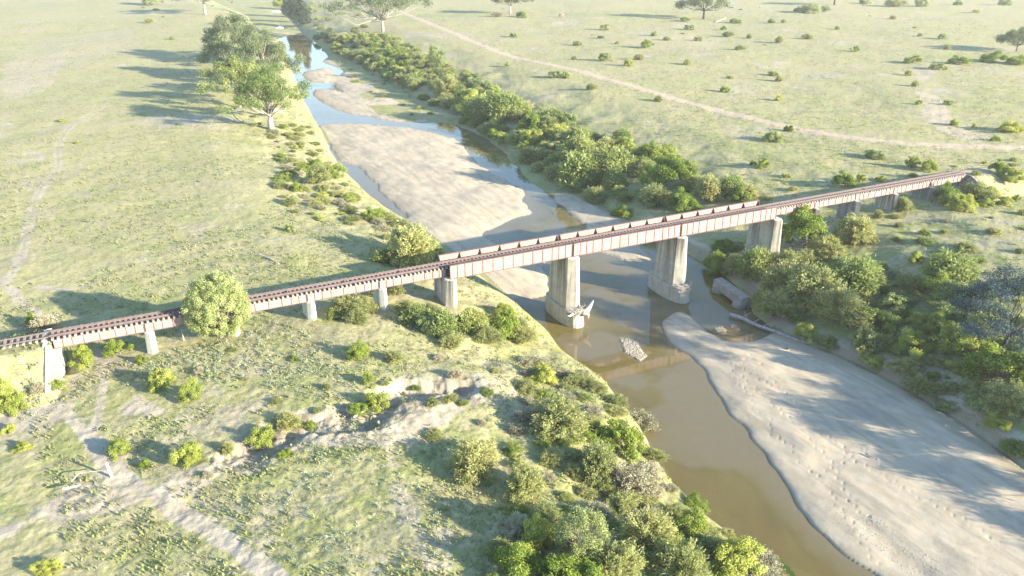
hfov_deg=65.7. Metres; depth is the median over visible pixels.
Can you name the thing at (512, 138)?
willow shrub
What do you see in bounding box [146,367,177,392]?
yellow shrub
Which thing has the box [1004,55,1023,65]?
yellow shrub
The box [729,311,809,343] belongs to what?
fallen log
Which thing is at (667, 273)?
bridge pier
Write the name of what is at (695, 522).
leafy shrub
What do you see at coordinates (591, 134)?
willow shrub
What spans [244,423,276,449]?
yellow shrub
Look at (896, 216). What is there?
feathery shrub
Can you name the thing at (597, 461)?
feathery shrub
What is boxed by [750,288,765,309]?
willow shrub
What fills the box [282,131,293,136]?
feathery shrub
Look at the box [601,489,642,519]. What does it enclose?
feathery shrub
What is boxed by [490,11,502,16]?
dry shrub
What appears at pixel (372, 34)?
yellow shrub
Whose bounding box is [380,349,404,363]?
feathery shrub
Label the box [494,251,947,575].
river gravel
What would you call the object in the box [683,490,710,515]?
leafy shrub
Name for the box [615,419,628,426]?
willow shrub
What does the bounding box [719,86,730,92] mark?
yellow shrub
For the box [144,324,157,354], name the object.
bridge pier
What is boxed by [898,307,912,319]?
leafy shrub
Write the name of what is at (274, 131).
dry shrub
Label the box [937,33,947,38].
green shrub
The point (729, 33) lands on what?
feathery shrub
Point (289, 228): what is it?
green shrub
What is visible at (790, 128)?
leafy shrub
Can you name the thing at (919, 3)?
green shrub
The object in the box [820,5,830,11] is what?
feathery shrub
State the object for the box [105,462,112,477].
white post
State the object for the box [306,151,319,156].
feathery shrub
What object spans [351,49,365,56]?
feathery shrub
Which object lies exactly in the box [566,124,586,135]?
feathery shrub
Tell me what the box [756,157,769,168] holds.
leafy shrub
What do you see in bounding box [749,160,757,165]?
leafy shrub
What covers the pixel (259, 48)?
gum tree
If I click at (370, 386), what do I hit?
tall weeds
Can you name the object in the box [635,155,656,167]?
willow shrub
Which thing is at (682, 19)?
leafy shrub
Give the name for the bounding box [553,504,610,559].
round tree
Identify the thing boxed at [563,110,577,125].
green shrub
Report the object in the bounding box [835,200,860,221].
bridge pier
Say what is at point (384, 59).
leafy shrub
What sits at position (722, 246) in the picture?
leafy shrub
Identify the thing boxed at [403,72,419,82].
willow shrub
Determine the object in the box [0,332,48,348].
railway track
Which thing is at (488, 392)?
willow shrub
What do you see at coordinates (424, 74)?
feathery shrub
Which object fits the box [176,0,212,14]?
gum tree
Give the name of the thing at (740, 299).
concrete block
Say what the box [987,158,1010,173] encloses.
leafy shrub
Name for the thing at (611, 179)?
willow shrub
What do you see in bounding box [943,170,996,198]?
bridge abutment
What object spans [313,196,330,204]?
feathery shrub
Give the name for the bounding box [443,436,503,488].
feathery shrub
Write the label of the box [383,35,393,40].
willow shrub
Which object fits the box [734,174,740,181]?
leafy shrub
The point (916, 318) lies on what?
yellow shrub
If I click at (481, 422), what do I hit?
dry shrub
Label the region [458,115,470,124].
willow shrub
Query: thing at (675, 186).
willow shrub
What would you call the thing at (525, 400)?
dry shrub
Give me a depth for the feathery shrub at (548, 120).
229.66 m
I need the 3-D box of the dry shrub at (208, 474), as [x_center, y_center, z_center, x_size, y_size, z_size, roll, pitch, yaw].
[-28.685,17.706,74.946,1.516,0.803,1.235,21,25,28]
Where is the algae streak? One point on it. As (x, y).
(788, 570)
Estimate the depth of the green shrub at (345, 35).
433.32 m
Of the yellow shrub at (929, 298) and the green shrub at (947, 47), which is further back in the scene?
the green shrub at (947, 47)
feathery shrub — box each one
[144,18,155,22]
[218,441,234,456]
[228,347,236,351]
[269,397,282,405]
[270,409,303,433]
[273,179,288,188]
[278,169,299,174]
[279,156,294,163]
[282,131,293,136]
[282,195,298,206]
[284,141,294,145]
[286,135,302,140]
[293,127,305,131]
[296,132,305,137]
[298,185,311,191]
[304,162,332,185]
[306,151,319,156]
[307,199,324,206]
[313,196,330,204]
[316,183,331,191]
[321,32,329,39]
[322,383,331,390]
[327,293,371,318]
[329,32,337,36]
[329,190,344,196]
[339,205,360,213]
[340,214,362,222]
[342,306,369,325]
[344,49,358,57]
[348,191,362,200]
[350,27,359,33]
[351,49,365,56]
[354,55,364,60]
[355,39,364,45]
[360,295,378,312]
[362,38,370,45]
[366,62,378,70]
[373,54,382,60]
[380,210,390,216]
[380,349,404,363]
[380,380,390,385]
[381,233,390,239]
[382,220,438,268]
[385,214,398,220]
[387,217,412,226]
[387,285,406,295]
[390,40,401,45]
[393,73,405,81]
[393,297,421,314]
[399,46,408,52]
[400,65,418,74]
[407,53,420,59]
[407,61,415,66]
[407,80,419,90]
[419,72,427,77]
[420,52,428,59]
[421,68,434,73]
[422,427,443,441]
[424,302,441,316]
[424,396,439,407]
[425,73,437,79]
[431,73,460,94]
[435,331,465,348]
[438,92,454,100]
[438,98,453,107]
[441,393,458,403]
[442,62,450,66]
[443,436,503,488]
[446,66,457,72]
[458,68,470,76]
[466,118,483,127]
[467,324,505,344]
[481,312,493,323]
[481,535,516,561]
[490,367,500,373]
[503,460,548,505]
[506,323,541,344]
[510,109,524,121]
[514,377,538,396]
[515,146,540,163]
[515,316,529,326]
[521,100,535,109]
[527,390,592,443]
[527,568,540,575]
[528,160,544,172]
[528,502,563,524]
[535,147,546,151]
[536,114,560,129]
[536,447,564,466]
[540,162,560,181]
[557,381,573,391]
[561,370,599,388]
[561,462,584,480]
[563,447,582,463]
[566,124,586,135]
[574,484,599,500]
[578,435,619,486]
[581,185,607,203]
[582,378,609,395]
[582,414,602,431]
[586,82,598,89]
[589,540,651,575]
[592,136,621,151]
[593,478,617,498]
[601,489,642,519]
[602,392,629,408]
[605,402,630,418]
[607,517,620,531]
[611,505,679,562]
[630,492,664,514]
[632,160,658,175]
[632,181,675,206]
[634,53,644,59]
[636,546,655,573]
[641,446,671,462]
[642,534,713,575]
[653,94,662,101]
[660,502,684,520]
[679,174,706,190]
[682,529,729,559]
[683,58,690,64]
[687,522,722,539]
[691,172,726,201]
[718,527,736,538]
[722,30,734,36]
[722,253,743,274]
[734,45,746,49]
[736,182,761,202]
[748,286,805,318]
[757,259,810,291]
[763,195,773,200]
[770,248,806,266]
[771,251,783,260]
[774,36,783,42]
[775,75,783,81]
[782,259,848,313]
[788,186,798,190]
[797,248,818,267]
[801,33,813,38]
[801,282,875,328]
[803,234,851,258]
[815,333,838,350]
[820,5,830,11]
[830,212,879,245]
[849,325,885,355]
[856,291,875,306]
[869,306,884,326]
[871,277,898,294]
[873,209,884,218]
[875,332,897,351]
[877,261,890,271]
[879,315,905,328]
[882,0,904,6]
[883,355,925,375]
[885,288,898,294]
[890,214,902,218]
[891,235,904,242]
[891,272,923,291]
[892,196,916,212]
[892,222,904,227]
[902,372,938,396]
[907,173,918,177]
[907,323,929,335]
[911,80,919,86]
[912,333,939,350]
[920,353,948,368]
[928,380,960,394]
[940,228,949,233]
[954,240,981,253]
[959,180,998,199]
[967,377,1023,419]
[971,170,981,175]
[984,227,1002,234]
[1007,162,1018,166]
[1009,156,1018,161]
[1014,247,1023,253]
[1016,208,1023,214]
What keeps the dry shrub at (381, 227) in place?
on the ground
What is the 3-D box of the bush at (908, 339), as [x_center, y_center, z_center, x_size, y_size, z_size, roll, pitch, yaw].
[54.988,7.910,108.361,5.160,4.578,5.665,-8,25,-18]
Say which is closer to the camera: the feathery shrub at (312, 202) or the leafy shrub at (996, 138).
the feathery shrub at (312, 202)
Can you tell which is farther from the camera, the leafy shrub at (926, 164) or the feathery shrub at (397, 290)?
the leafy shrub at (926, 164)
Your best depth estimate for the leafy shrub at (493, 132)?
235.44 m
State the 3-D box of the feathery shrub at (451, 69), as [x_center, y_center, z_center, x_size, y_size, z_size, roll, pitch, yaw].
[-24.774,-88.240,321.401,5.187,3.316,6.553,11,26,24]
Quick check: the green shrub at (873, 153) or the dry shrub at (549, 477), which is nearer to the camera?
the dry shrub at (549, 477)
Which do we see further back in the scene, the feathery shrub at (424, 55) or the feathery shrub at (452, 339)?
the feathery shrub at (424, 55)
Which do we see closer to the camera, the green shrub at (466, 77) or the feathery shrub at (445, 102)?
the feathery shrub at (445, 102)
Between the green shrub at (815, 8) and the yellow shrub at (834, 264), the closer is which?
the yellow shrub at (834, 264)
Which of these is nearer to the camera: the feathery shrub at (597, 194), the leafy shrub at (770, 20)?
the feathery shrub at (597, 194)
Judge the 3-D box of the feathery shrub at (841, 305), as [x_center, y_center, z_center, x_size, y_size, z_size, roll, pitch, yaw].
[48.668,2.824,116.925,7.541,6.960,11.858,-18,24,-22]
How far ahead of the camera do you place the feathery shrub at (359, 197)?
166.92 m
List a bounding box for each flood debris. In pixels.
[566,300,593,318]
[671,281,692,292]
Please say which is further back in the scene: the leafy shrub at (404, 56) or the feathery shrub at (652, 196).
the leafy shrub at (404, 56)
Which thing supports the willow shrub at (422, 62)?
on the ground
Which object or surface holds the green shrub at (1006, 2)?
on the ground
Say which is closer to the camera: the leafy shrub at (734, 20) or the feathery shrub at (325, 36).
the feathery shrub at (325, 36)
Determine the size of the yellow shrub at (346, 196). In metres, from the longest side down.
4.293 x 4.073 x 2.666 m
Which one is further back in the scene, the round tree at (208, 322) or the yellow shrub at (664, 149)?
the yellow shrub at (664, 149)
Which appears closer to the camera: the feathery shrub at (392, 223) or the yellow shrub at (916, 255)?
the yellow shrub at (916, 255)
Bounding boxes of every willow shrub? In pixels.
[311,407,321,413]
[313,33,321,39]
[322,305,340,320]
[339,49,350,55]
[356,58,363,63]
[369,245,394,263]
[370,35,382,42]
[372,52,388,57]
[380,33,388,38]
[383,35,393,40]
[398,301,430,327]
[400,42,411,46]
[403,49,413,53]
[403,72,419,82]
[405,76,424,87]
[409,384,421,390]
[417,93,429,99]
[418,58,429,67]
[422,307,460,338]
[427,98,442,105]
[427,239,445,260]
[434,67,448,75]
[449,84,467,96]
[451,104,463,113]
[455,304,489,333]
[458,90,490,121]
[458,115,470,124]
[458,399,469,405]
[465,80,472,87]
[475,120,500,133]
[478,88,526,120]
[479,386,495,397]
[482,569,502,575]
[489,115,504,124]
[495,124,511,132]
[503,132,522,144]
[525,128,549,139]
[536,148,554,158]
[537,139,549,149]
[539,106,564,121]
[541,153,559,169]
[548,131,559,140]
[553,147,603,191]
[554,157,567,165]
[556,129,599,158]
[556,490,575,503]
[571,126,594,139]
[574,392,590,400]
[590,141,639,178]
[601,168,629,188]
[608,184,627,194]
[611,127,632,138]
[615,190,635,201]
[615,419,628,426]
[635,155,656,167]
[667,182,687,193]
[680,157,700,174]
[717,172,744,197]
[721,238,732,244]
[732,242,775,280]
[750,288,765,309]
[786,315,804,323]
[826,252,892,299]
[903,288,922,296]
[915,235,936,245]
[918,246,983,284]
[975,330,1011,345]
[997,437,1023,458]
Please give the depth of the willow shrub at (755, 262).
134.16 m
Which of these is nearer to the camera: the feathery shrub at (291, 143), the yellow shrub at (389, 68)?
the feathery shrub at (291, 143)
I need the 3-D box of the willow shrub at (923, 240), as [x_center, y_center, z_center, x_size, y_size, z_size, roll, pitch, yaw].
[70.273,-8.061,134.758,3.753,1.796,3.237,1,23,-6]
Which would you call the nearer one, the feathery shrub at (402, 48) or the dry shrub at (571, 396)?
the dry shrub at (571, 396)
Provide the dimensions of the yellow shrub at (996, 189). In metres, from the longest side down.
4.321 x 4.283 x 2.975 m
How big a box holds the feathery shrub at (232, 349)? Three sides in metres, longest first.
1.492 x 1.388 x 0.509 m
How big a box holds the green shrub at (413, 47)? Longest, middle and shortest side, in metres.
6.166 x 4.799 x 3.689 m
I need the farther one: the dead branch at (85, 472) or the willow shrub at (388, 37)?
the willow shrub at (388, 37)
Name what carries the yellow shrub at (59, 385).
on the ground
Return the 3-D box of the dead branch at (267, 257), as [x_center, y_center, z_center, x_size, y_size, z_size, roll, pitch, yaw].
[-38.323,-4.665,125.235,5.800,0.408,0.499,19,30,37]
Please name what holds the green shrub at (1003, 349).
on the ground
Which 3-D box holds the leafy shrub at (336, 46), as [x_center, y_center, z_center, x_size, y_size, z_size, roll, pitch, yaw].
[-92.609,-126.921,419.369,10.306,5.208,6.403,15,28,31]
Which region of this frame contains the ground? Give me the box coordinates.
[0,0,1023,575]
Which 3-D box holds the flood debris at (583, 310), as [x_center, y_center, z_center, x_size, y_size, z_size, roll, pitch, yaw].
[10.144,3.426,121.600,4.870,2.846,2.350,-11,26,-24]
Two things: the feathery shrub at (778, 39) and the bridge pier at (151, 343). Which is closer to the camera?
the bridge pier at (151, 343)
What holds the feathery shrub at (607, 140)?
on the ground
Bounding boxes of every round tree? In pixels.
[179,270,251,338]
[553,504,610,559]
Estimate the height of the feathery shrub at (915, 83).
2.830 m
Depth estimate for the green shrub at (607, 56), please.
330.03 m
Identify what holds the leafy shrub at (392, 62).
on the ground
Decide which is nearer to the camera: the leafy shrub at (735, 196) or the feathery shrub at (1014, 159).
the leafy shrub at (735, 196)
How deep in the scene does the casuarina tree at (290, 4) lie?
566.25 m
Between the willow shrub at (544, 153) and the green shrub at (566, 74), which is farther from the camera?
the green shrub at (566, 74)
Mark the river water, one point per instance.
(744, 502)
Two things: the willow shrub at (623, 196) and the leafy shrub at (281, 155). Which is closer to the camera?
the willow shrub at (623, 196)
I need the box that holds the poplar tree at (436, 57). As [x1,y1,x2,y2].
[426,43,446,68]
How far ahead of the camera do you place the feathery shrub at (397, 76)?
321.99 m
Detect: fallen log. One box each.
[62,484,80,489]
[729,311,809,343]
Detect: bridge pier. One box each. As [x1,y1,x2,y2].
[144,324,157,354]
[228,312,239,335]
[302,293,316,320]
[373,287,388,310]
[434,274,457,307]
[544,254,583,327]
[647,234,689,303]
[744,216,782,253]
[794,207,819,238]
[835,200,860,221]
[874,193,899,210]
[911,186,935,201]
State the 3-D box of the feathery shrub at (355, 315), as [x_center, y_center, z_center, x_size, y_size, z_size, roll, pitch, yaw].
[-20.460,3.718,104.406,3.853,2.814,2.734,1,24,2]
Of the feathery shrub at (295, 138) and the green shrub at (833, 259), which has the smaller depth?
the green shrub at (833, 259)
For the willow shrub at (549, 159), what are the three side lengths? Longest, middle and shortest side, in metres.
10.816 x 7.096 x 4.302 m
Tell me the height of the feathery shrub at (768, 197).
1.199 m
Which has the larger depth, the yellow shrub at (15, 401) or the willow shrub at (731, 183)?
the willow shrub at (731, 183)
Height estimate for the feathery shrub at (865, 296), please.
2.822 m
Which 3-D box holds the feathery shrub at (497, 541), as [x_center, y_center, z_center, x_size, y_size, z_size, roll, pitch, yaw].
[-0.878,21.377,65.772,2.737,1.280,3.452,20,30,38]
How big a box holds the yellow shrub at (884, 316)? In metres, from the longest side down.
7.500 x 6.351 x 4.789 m
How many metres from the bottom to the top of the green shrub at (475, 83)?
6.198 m
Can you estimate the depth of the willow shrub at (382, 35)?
419.71 m
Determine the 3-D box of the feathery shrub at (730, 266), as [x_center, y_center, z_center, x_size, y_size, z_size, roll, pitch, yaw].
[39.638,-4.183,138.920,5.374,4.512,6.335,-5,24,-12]
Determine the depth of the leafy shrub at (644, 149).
191.58 m
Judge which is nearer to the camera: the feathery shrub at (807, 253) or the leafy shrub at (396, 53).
the feathery shrub at (807, 253)
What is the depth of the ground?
127.79 m
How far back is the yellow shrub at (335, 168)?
183.96 m
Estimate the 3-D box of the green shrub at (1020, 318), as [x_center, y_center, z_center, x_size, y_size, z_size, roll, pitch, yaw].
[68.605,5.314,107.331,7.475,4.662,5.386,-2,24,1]
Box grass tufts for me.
[0,112,1023,575]
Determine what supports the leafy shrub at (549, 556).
on the ground
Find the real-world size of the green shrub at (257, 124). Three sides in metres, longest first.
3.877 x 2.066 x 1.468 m
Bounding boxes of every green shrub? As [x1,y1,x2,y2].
[141,0,164,4]
[251,122,262,126]
[284,224,294,232]
[339,33,348,39]
[383,69,397,81]
[409,44,419,49]
[416,314,433,334]
[460,73,482,83]
[469,76,491,89]
[483,83,498,89]
[516,125,527,130]
[532,106,545,112]
[548,70,560,77]
[548,139,563,150]
[555,128,571,141]
[560,70,570,78]
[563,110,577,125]
[572,40,582,45]
[594,134,604,140]
[598,53,612,60]
[599,24,609,30]
[661,189,693,209]
[683,25,695,29]
[694,37,702,40]
[733,241,745,249]
[762,129,783,142]
[767,71,778,75]
[793,6,802,11]
[799,3,822,13]
[827,253,853,264]
[859,0,871,3]
[864,149,886,159]
[875,323,904,337]
[876,290,919,313]
[915,0,929,6]
[925,297,967,325]
[929,62,948,69]
[931,279,1006,310]
[933,398,956,412]
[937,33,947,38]
[941,100,953,105]
[943,45,951,49]
[953,0,962,4]
[959,379,993,394]
[962,309,1008,334]
[962,390,1001,416]
[993,311,1023,340]
[995,340,1010,358]
[997,0,1013,5]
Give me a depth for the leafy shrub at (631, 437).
84.79 m
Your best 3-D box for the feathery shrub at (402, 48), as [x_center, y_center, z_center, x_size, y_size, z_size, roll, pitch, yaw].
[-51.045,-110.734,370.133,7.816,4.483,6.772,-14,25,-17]
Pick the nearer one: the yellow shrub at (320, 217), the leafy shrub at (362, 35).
the yellow shrub at (320, 217)
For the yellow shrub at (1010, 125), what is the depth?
209.59 m
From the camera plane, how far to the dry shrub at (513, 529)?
67.54 m
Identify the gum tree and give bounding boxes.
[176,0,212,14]
[191,52,268,107]
[196,28,238,70]
[199,12,259,44]
[208,54,273,94]
[214,61,312,130]
[219,20,276,56]
[225,27,306,75]
[318,0,432,31]
[491,0,534,13]
[674,0,732,18]
[942,261,1023,355]
[993,26,1023,50]
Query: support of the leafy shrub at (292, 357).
on the ground
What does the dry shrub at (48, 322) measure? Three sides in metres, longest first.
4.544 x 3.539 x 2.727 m
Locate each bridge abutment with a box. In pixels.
[42,328,67,393]
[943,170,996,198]
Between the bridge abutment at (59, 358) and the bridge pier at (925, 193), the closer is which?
the bridge abutment at (59, 358)
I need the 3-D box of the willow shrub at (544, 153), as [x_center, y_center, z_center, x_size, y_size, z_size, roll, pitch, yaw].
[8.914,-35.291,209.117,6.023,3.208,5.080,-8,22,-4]
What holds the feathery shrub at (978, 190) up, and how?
on the ground
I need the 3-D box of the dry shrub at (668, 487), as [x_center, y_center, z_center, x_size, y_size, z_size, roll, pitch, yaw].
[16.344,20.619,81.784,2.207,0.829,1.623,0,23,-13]
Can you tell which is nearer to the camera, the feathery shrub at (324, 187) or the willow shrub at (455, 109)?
the feathery shrub at (324, 187)
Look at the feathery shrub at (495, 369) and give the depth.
96.13 m
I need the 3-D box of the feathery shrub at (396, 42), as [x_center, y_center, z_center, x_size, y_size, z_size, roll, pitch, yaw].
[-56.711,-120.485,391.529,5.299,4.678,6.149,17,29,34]
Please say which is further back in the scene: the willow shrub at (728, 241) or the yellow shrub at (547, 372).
the willow shrub at (728, 241)
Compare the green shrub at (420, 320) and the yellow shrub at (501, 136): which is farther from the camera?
the yellow shrub at (501, 136)
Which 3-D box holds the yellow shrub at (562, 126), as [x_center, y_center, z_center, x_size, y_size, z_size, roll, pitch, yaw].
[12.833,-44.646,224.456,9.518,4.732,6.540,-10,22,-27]
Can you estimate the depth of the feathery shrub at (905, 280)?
122.29 m
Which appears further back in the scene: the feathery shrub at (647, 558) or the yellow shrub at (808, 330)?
the yellow shrub at (808, 330)
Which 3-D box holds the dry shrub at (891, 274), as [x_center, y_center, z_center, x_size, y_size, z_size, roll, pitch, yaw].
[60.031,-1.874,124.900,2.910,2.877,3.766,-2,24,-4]
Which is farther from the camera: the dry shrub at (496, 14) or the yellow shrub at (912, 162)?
the dry shrub at (496, 14)
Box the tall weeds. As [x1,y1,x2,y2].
[0,160,1022,572]
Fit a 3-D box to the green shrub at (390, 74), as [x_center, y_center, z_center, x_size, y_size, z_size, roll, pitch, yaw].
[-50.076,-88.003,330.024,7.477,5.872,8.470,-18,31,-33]
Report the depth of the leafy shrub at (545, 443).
81.60 m
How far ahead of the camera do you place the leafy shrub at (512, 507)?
70.97 m
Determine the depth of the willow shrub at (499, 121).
244.34 m
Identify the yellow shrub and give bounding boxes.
[0,376,19,399]
[0,390,28,416]
[0,423,16,435]
[9,440,33,453]
[26,557,64,575]
[48,378,68,390]
[105,437,130,461]
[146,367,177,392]
[167,440,204,468]
[176,378,203,403]
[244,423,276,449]
[278,124,287,128]
[279,172,292,178]
[293,160,306,166]
[314,192,328,197]
[316,215,324,220]
[323,162,347,177]
[341,192,357,201]
[359,205,384,220]
[363,57,373,64]
[364,391,389,413]
[369,32,376,36]
[386,66,402,72]
[392,36,401,40]
[450,96,459,103]
[457,88,478,103]
[492,132,508,143]
[501,440,525,458]
[509,458,522,466]
[519,128,545,144]
[527,361,557,385]
[543,122,567,132]
[555,433,574,446]
[614,136,635,148]
[623,59,633,65]
[627,146,637,151]
[648,144,678,157]
[712,534,768,575]
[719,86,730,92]
[782,173,792,177]
[791,321,818,342]
[817,262,838,270]
[847,304,902,333]
[856,173,866,182]
[859,354,884,372]
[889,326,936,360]
[903,312,928,325]
[904,69,911,75]
[904,155,921,167]
[907,250,923,262]
[913,268,955,300]
[914,99,923,103]
[921,311,949,334]
[922,292,943,302]
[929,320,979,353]
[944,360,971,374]
[948,192,979,213]
[951,337,998,355]
[970,256,987,263]
[978,198,995,206]
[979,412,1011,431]
[980,185,1002,198]
[995,119,1023,132]
[996,196,1014,206]
[999,165,1023,183]
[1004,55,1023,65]
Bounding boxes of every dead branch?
[71,470,102,481]
[258,254,278,263]
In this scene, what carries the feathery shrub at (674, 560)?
on the ground
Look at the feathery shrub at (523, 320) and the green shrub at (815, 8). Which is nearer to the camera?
the feathery shrub at (523, 320)
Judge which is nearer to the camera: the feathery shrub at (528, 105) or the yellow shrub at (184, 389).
the yellow shrub at (184, 389)
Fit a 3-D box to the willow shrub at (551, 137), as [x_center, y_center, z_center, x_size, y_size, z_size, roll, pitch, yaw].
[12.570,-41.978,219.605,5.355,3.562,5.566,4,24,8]
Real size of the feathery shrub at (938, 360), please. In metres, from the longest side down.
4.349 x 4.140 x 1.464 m
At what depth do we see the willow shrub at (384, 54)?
367.33 m
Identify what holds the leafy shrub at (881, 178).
on the ground
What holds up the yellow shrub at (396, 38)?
on the ground
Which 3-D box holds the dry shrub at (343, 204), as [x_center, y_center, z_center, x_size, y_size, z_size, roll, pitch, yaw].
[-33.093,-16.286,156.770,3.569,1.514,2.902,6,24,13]
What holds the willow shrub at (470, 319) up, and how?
on the ground
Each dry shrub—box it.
[25,313,59,334]
[27,381,44,393]
[193,365,204,375]
[201,471,213,479]
[238,376,249,380]
[268,129,280,134]
[279,164,295,169]
[299,192,310,199]
[317,204,326,210]
[329,184,342,190]
[330,197,344,205]
[337,202,353,206]
[369,217,386,224]
[374,224,389,231]
[433,353,446,360]
[447,368,464,378]
[476,418,485,425]
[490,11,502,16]
[503,510,531,542]
[505,423,527,436]
[508,406,537,423]
[515,354,553,367]
[519,367,536,378]
[519,395,533,405]
[540,471,556,482]
[551,365,573,377]
[554,388,576,402]
[577,369,591,375]
[580,404,605,416]
[582,500,615,520]
[608,463,663,506]
[623,505,669,520]
[629,408,660,432]
[630,461,663,483]
[648,484,667,497]
[664,483,679,493]
[745,563,789,575]
[753,548,783,568]
[884,267,899,284]
[942,218,952,223]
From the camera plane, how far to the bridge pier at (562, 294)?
122.02 m
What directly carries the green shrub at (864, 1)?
on the ground
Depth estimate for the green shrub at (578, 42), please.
381.17 m
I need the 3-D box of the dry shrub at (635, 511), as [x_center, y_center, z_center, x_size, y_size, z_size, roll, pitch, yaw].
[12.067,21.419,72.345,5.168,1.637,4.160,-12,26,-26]
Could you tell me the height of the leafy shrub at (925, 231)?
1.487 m
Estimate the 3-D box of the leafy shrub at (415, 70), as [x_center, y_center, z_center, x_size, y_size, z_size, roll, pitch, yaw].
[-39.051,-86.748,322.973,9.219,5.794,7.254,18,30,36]
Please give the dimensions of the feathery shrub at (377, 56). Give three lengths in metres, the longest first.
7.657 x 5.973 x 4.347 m
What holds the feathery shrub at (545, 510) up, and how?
on the ground
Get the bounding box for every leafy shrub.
[24,311,36,325]
[67,344,92,370]
[100,338,133,357]
[134,355,149,364]
[137,458,151,468]
[271,176,290,182]
[275,153,285,158]
[276,448,292,458]
[287,181,301,191]
[288,355,298,362]
[296,164,309,171]
[303,420,317,430]
[307,158,325,165]
[309,141,320,145]
[330,43,342,49]
[343,35,354,42]
[344,339,370,360]
[347,403,371,416]
[359,33,368,39]
[361,51,375,58]
[361,372,374,385]
[371,42,382,48]
[378,56,391,65]
[379,61,387,67]
[386,47,399,54]
[388,49,401,57]
[388,60,397,65]
[395,59,408,66]
[400,52,410,60]
[409,68,427,75]
[485,127,502,137]
[489,307,521,341]
[489,540,547,575]
[492,302,516,317]
[497,504,530,515]
[512,140,533,149]
[516,11,526,17]
[517,108,543,129]
[518,510,556,554]
[532,388,553,398]
[533,438,552,447]
[538,553,561,574]
[538,553,604,575]
[558,506,575,517]
[568,427,601,443]
[589,420,618,445]
[599,417,646,463]
[609,205,633,218]
[632,140,662,160]
[637,152,694,185]
[640,39,654,47]
[664,186,702,213]
[664,525,686,549]
[672,506,708,541]
[680,17,690,21]
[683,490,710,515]
[701,250,728,276]
[709,239,738,253]
[727,186,753,201]
[729,18,742,22]
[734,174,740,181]
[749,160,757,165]
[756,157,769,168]
[767,18,775,22]
[781,203,837,248]
[783,124,793,131]
[830,169,857,187]
[849,46,860,51]
[875,176,887,181]
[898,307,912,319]
[900,55,922,63]
[919,159,939,171]
[919,228,931,234]
[923,370,949,381]
[932,180,961,205]
[945,55,972,63]
[948,119,958,125]
[958,339,1023,386]
[979,51,1007,62]
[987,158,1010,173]
[990,135,1001,140]
[1006,338,1023,352]
[1012,194,1021,201]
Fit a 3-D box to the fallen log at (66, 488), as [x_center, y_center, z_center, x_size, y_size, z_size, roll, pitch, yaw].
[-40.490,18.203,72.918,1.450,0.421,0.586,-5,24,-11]
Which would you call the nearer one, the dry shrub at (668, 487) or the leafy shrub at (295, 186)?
the dry shrub at (668, 487)
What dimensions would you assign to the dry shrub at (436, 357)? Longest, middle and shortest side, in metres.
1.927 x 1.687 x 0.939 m
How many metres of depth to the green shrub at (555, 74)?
289.54 m
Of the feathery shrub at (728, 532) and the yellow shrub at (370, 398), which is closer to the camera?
the feathery shrub at (728, 532)
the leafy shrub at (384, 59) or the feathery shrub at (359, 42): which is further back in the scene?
the feathery shrub at (359, 42)
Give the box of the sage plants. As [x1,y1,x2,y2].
[20,21,990,568]
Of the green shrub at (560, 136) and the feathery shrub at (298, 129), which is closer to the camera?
the green shrub at (560, 136)
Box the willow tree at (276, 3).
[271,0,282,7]
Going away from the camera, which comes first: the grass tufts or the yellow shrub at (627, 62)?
the grass tufts
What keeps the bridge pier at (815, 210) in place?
on the ground
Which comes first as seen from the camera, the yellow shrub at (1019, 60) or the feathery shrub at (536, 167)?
the feathery shrub at (536, 167)
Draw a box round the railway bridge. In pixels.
[48,170,965,348]
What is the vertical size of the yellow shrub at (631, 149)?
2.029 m
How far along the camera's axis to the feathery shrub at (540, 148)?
211.91 m
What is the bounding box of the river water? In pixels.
[272,10,866,575]
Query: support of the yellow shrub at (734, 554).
on the ground
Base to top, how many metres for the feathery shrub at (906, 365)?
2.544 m
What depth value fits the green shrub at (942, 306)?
112.44 m
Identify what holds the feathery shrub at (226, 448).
on the ground
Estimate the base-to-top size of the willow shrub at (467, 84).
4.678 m
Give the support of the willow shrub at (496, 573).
on the ground
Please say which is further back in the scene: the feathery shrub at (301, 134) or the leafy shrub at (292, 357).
the feathery shrub at (301, 134)
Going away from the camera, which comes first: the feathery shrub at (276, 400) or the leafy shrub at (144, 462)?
the leafy shrub at (144, 462)
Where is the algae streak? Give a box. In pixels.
[764,551,794,575]
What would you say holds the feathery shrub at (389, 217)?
on the ground
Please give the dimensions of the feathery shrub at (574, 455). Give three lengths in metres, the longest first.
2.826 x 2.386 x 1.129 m
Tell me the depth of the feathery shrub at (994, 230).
135.53 m
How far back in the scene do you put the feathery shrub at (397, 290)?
114.44 m
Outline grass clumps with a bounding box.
[0,9,1023,575]
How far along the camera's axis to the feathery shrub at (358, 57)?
378.94 m
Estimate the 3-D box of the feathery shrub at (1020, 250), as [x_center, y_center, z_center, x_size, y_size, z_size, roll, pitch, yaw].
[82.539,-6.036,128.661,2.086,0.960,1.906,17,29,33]
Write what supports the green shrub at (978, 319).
on the ground
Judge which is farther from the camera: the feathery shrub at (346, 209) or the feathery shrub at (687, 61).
the feathery shrub at (687, 61)
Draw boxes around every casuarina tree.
[281,0,289,16]
[285,0,297,21]
[293,0,312,25]
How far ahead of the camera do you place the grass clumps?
121.12 m
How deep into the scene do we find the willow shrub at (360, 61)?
375.76 m
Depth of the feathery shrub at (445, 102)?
276.25 m
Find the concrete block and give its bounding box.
[712,277,750,308]
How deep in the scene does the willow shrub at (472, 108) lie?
252.19 m
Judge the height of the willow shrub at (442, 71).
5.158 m
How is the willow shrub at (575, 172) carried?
on the ground
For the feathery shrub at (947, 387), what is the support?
on the ground
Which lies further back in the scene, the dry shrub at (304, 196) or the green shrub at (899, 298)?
the dry shrub at (304, 196)

